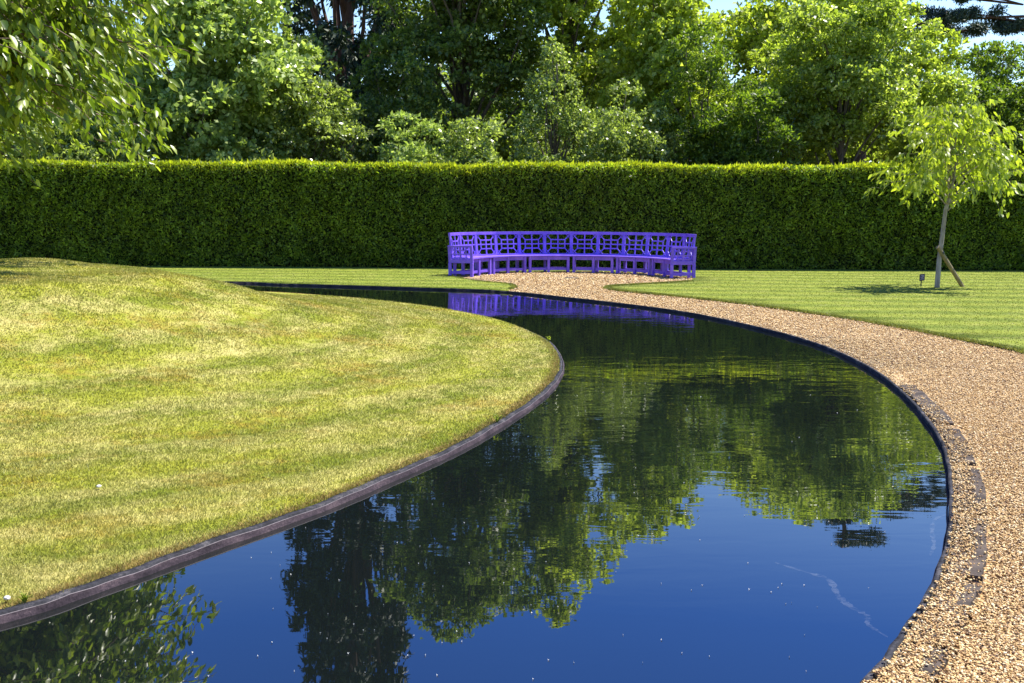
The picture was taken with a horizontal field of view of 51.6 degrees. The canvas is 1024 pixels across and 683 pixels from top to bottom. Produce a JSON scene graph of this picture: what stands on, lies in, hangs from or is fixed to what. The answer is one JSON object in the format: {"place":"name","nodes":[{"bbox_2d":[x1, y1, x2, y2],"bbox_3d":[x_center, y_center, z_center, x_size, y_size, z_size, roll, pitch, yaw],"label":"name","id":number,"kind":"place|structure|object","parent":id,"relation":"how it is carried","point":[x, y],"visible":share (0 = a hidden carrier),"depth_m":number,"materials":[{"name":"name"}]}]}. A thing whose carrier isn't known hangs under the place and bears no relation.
{"place":"outdoors","nodes":[
{"label":"outdoors","id":0,"kind":"place"},
{"bbox_2d":[0,257,560,608],"bbox_3d":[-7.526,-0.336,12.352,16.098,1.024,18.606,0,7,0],"label":"island lawn","id":1,"kind":"structure","parent":0,"point":[99,334],"depth_m":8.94,"materials":[{"name":"green plant"}]},
{"bbox_2d":[18,592,31,602],"bbox_3d":[-1.986,1.048,4.314,0.061,0.051,0.050,-6,9,-41],"label":"weed","id":2,"kind":"object","parent":1,"relation":"on","point":[24,598],"visible":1,"depth_m":4.31,"materials":[{"name":"green plant"}]},
{"bbox_2d":[0,0,204,188],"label":"cherry tree","id":3,"kind":"object","parent":1,"relation":"on","point":[58,49],"visible":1,"depth_m":12.44,"materials":[{"name":"green plant"}]},
{"bbox_2d":[0,326,564,623],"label":"pond edging","id":4,"kind":"object","parent":1,"relation":"on","point":[41,605],"visible":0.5,"depth_m":5.31,"materials":[{"name":"grey stone"}]},
{"bbox_2d":[493,414,502,421],"bbox_3d":[-0.116,0.584,8.064,0.086,0.081,0.081,-6,10,-43],"label":"weed","id":5,"kind":"object","parent":1,"relation":"on","point":[495,415],"visible":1,"depth_m":8.05,"materials":[{"name":"green plant"}]},
{"bbox_2d":[0,283,948,682],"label":"pond water","id":6,"kind":"structure","parent":0,"point":[726,471],"depth_m":5.12,"materials":[{"name":"blue liquid"}]},
{"bbox_2d":[81,0,1023,161],"label":"sky","id":7,"kind":"structure","parent":0,"point":[726,5],"materials":[{"name":"white"}]},
{"bbox_2d":[128,265,1023,353],"bbox_3d":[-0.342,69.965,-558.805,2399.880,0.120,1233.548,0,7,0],"label":"lawn","id":8,"kind":"structure","parent":0,"point":[822,305],"depth_m":22.66,"materials":[{"name":"green plant"}]},
{"bbox_2d":[0,156,1023,269],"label":"clipped hedge","id":9,"kind":"object","parent":8,"relation":"on","point":[296,212],"visible":0.84,"depth_m":29.96,"materials":[{"name":"green plant"}]},
{"bbox_2d":[223,281,953,682],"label":"pond edging","id":10,"kind":"object","parent":8,"relation":"on","point":[939,441],"visible":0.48,"depth_m":9.84,"materials":[{"name":"black stone"}]},
{"bbox_2d":[919,274,924,286],"bbox_3d":[8.968,-1.316,23.191,0.138,0.328,0.066,0,7,0],"label":"plant label","id":11,"kind":"object","parent":8,"relation":"on","point":[921,277],"visible":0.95,"depth_m":23.18,"materials":[{"name":"metal"}]},
{"bbox_2d":[863,96,1023,287],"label":"young tree","id":12,"kind":"object","parent":8,"relation":"on","point":[939,155],"visible":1,"depth_m":22.19,"materials":[{"name":"green plant"}]},
{"bbox_2d":[936,245,964,286],"bbox_3d":[9.528,-1.577,22.984,1.056,1.022,0.100,-4,8,-31],"label":"support stake","id":13,"kind":"object","parent":8,"relation":"on","point":[949,265],"visible":0.83,"depth_m":22.91,"materials":[{"name":"brown wood"}]},
{"bbox_2d":[459,271,1023,682],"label":"gravel path","id":14,"kind":"structure","parent":0,"point":[989,538],"depth_m":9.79,"materials":[{"name":"beige gravel"}]},
{"bbox_2d":[448,231,696,277],"bbox_3d":[1.458,-2.259,27.261,6.094,1.081,2.954,0,7,0],"label":"curved bench","id":15,"kind":"object","parent":14,"relation":"on","point":[476,260],"visible":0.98,"depth_m":27.73,"materials":[{"name":"purple paint"}]},
{"bbox_2d":[880,643,948,682],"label":"coping slab","id":16,"kind":"structure","parent":14,"relation":"on","point":[929,669],"depth_m":3.76,"materials":[{"name":"stone"}]},
{"bbox_2d":[899,385,953,424],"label":"coping slab","id":17,"kind":"structure","parent":14,"relation":"on","point":[917,393],"depth_m":8.95,"materials":[{"name":"stone"}]},
{"bbox_2d":[909,581,981,648],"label":"coping slab","id":18,"kind":"structure","parent":14,"relation":"on","point":[968,601],"depth_m":4.37,"materials":[{"name":"stone"}]},
{"bbox_2d":[939,428,975,465],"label":"coping slab","id":19,"kind":"structure","parent":14,"relation":"on","point":[968,457],"depth_m":7.25,"materials":[{"name":"stone"}]},
{"bbox_2d":[947,517,987,581],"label":"coping slab","id":20,"kind":"structure","parent":14,"relation":"on","point":[973,570],"depth_m":4.92,"materials":[{"name":"stone"}]},
{"bbox_2d":[956,468,986,515],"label":"coping slab","id":21,"kind":"structure","parent":14,"relation":"on","point":[980,484],"depth_m":6.14,"materials":[{"name":"stone"}]},
{"label":"woodland floor","id":22,"kind":"structure","parent":0,"visible":0},
{"bbox_2d":[0,33,159,162],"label":"broadleaf tree","id":23,"kind":"object","parent":22,"relation":"on","point":[97,146],"visible":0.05,"depth_m":35.62,"materials":[{"name":"green plant"}]},
{"bbox_2d":[2,118,166,165],"bbox_3d":[-13.066,-4.860,33.923,4.548,4.663,5.365,7,9,43],"label":"shrub","id":24,"kind":"object","parent":22,"relation":"on","point":[89,154],"visible":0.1,"depth_m":33.14,"materials":[{"name":"green plant"}]},
{"bbox_2d":[97,57,183,161],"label":"woodland tree","id":25,"kind":"object","parent":22,"relation":"on","point":[163,69],"visible":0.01,"depth_m":55.86,"materials":[{"name":"green plant"}]},
{"bbox_2d":[91,0,326,161],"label":"broadleaf tree","id":26,"kind":"object","parent":22,"relation":"on","point":[204,106],"visible":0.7,"depth_m":34.33,"materials":[{"name":"green plant"}]},
{"bbox_2d":[148,69,368,162],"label":"woodland tree","id":27,"kind":"object","parent":22,"relation":"on","point":[332,157],"depth_m":55.51,"materials":[{"name":"green plant"}]},
{"bbox_2d":[215,0,336,153],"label":"broadleaf tree","id":28,"kind":"object","parent":22,"relation":"on","point":[288,35],"visible":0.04,"depth_m":39.51,"materials":[{"name":"green plant"}]},
{"bbox_2d":[251,44,377,163],"bbox_3d":[-7.229,-6.656,37.385,4.686,7.438,4.431,6,9,39],"label":"broadleaf tree","id":29,"kind":"object","parent":22,"relation":"on","point":[332,124],"visible":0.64,"depth_m":36.51,"materials":[{"name":"green plant"}]},
{"bbox_2d":[273,0,433,161],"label":"tall conifer","id":30,"kind":"object","parent":22,"relation":"on","point":[338,34],"visible":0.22,"depth_m":48.31,"materials":[{"name":"green plant"}]},
{"bbox_2d":[345,50,460,162],"bbox_3d":[-4.046,-7.120,40.457,4.761,7.645,4.460,-5,9,-35],"label":"oak tree","id":31,"kind":"object","parent":22,"relation":"on","point":[386,82],"visible":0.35,"depth_m":39.53,"materials":[{"name":"green plant"}]},
{"bbox_2d":[373,110,447,162],"bbox_3d":[-3.175,-4.919,33.874,3.396,4.879,3.752,0,7,0],"label":"shrub","id":32,"kind":"object","parent":22,"relation":"on","point":[417,152],"visible":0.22,"depth_m":33.29,"materials":[{"name":"green plant"}]},
{"bbox_2d":[355,0,568,158],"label":"oak tree","id":33,"kind":"object","parent":22,"relation":"on","point":[459,45],"visible":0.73,"depth_m":42.49,"materials":[{"name":"green plant"}]},
{"bbox_2d":[424,110,508,164],"bbox_3d":[-1.354,-4.818,33.331,3.340,4.830,3.275,0,7,0],"label":"shrub","id":34,"kind":"object","parent":22,"relation":"on","point":[478,152],"visible":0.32,"depth_m":32.95,"materials":[{"name":"green plant"}]},
{"bbox_2d":[359,35,601,162],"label":"woodland tree","id":35,"kind":"object","parent":22,"relation":"on","point":[499,116],"visible":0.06,"depth_m":54.67,"materials":[{"name":"green plant"}]},
{"bbox_2d":[508,35,597,163],"bbox_3d":[1.206,-6.325,34.947,4.269,7.451,4.740,2,7,15],"label":"holly tree","id":36,"kind":"object","parent":22,"relation":"on","point":[566,119],"visible":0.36,"depth_m":34.64,"materials":[{"name":"green plant"}]},
{"bbox_2d":[491,0,647,162],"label":"lime tree","id":37,"kind":"object","parent":22,"relation":"on","point":[567,18],"visible":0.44,"depth_m":44.21,"materials":[{"name":"green plant"}]},
{"bbox_2d":[566,76,691,163],"bbox_3d":[3.814,-5.639,34.875,4.310,6.135,4.401,0,7,0],"label":"holly tree","id":38,"kind":"object","parent":22,"relation":"on","point":[614,142],"visible":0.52,"depth_m":34.09,"materials":[{"name":"green plant"}]},
{"bbox_2d":[558,80,774,157],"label":"woodland tree","id":39,"kind":"object","parent":22,"relation":"on","point":[630,95],"depth_m":55.70,"materials":[{"name":"green plant"}]},
{"bbox_2d":[591,0,747,164],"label":"lime tree","id":40,"kind":"object","parent":22,"relation":"on","point":[651,61],"visible":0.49,"depth_m":40.31,"materials":[{"name":"green plant"}]},
{"bbox_2d":[654,20,772,165],"bbox_3d":[6.636,-6.666,35.655,4.623,8.011,4.504,0,7,0],"label":"yew tree","id":41,"kind":"object","parent":22,"relation":"on","point":[701,132],"visible":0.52,"depth_m":34.84,"materials":[{"name":"green plant"}]},
{"bbox_2d":[705,75,812,169],"bbox_3d":[7.989,-5.606,34.637,3.849,6.165,3.090,-2,7,-17],"label":"yew tree","id":42,"kind":"object","parent":22,"relation":"on","point":[765,144],"visible":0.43,"depth_m":34.09,"materials":[{"name":"green plant"}]},
{"bbox_2d":[744,12,848,165],"bbox_3d":[10.094,-7.475,38.257,4.260,9.018,4.177,4,8,26],"label":"laurel tree","id":43,"kind":"object","parent":22,"relation":"on","point":[776,37],"visible":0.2,"depth_m":37.70,"materials":[{"name":"green plant"}]},
{"bbox_2d":[694,0,900,158],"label":"lime tree","id":44,"kind":"object","parent":22,"relation":"on","point":[757,29],"visible":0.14,"depth_m":42.61,"materials":[{"name":"green plant"}]},
{"bbox_2d":[732,47,967,165],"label":"woodland tree","id":45,"kind":"object","parent":22,"relation":"on","point":[846,160],"visible":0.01,"depth_m":54.25,"materials":[{"name":"green plant"}]},
{"bbox_2d":[751,0,950,169],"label":"laurel tree","id":46,"kind":"object","parent":22,"relation":"on","point":[847,70],"visible":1,"depth_m":35.24,"materials":[{"name":"green plant"}]},
{"bbox_2d":[791,0,989,162],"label":"pine tree","id":47,"kind":"object","parent":22,"relation":"on","point":[979,28],"visible":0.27,"depth_m":51.30,"materials":[{"name":"green plant"}]},
{"bbox_2d":[842,23,970,167],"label":"lime tree","id":48,"kind":"object","parent":22,"relation":"on","point":[934,60],"visible":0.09,"depth_m":41.14,"materials":[{"name":"green plant"}]},
{"bbox_2d":[854,65,992,164],"bbox_3d":[14.191,-6.161,36.875,5.021,6.789,4.989,2,7,17],"label":"laurel tree","id":49,"kind":"object","parent":22,"relation":"on","point":[946,94],"visible":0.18,"depth_m":36.21,"materials":[{"name":"green plant"}]},
{"bbox_2d":[868,79,1023,162],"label":"woodland tree","id":50,"kind":"object","parent":22,"relation":"on","point":[999,111],"depth_m":52.90,"materials":[{"name":"green plant"}]},
{"bbox_2d":[922,39,1023,164],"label":"yew tree","id":51,"kind":"object","parent":22,"relation":"on","point":[983,68],"visible":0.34,"depth_m":37.58,"materials":[{"name":"green plant"}]},
{"bbox_2d":[945,0,1023,36],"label":"pine tree","id":52,"kind":"object","parent":22,"relation":"on","point":[1005,26],"visible":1,"depth_m":48.54,"materials":[{"name":"green plant"}]},
{"bbox_2d":[1007,92,1023,165],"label":"yew tree","id":53,"kind":"object","parent":22,"relation":"on","point":[1019,147],"visible":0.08,"depth_m":38.34,"materials":[{"name":"green plant"}]}
]}

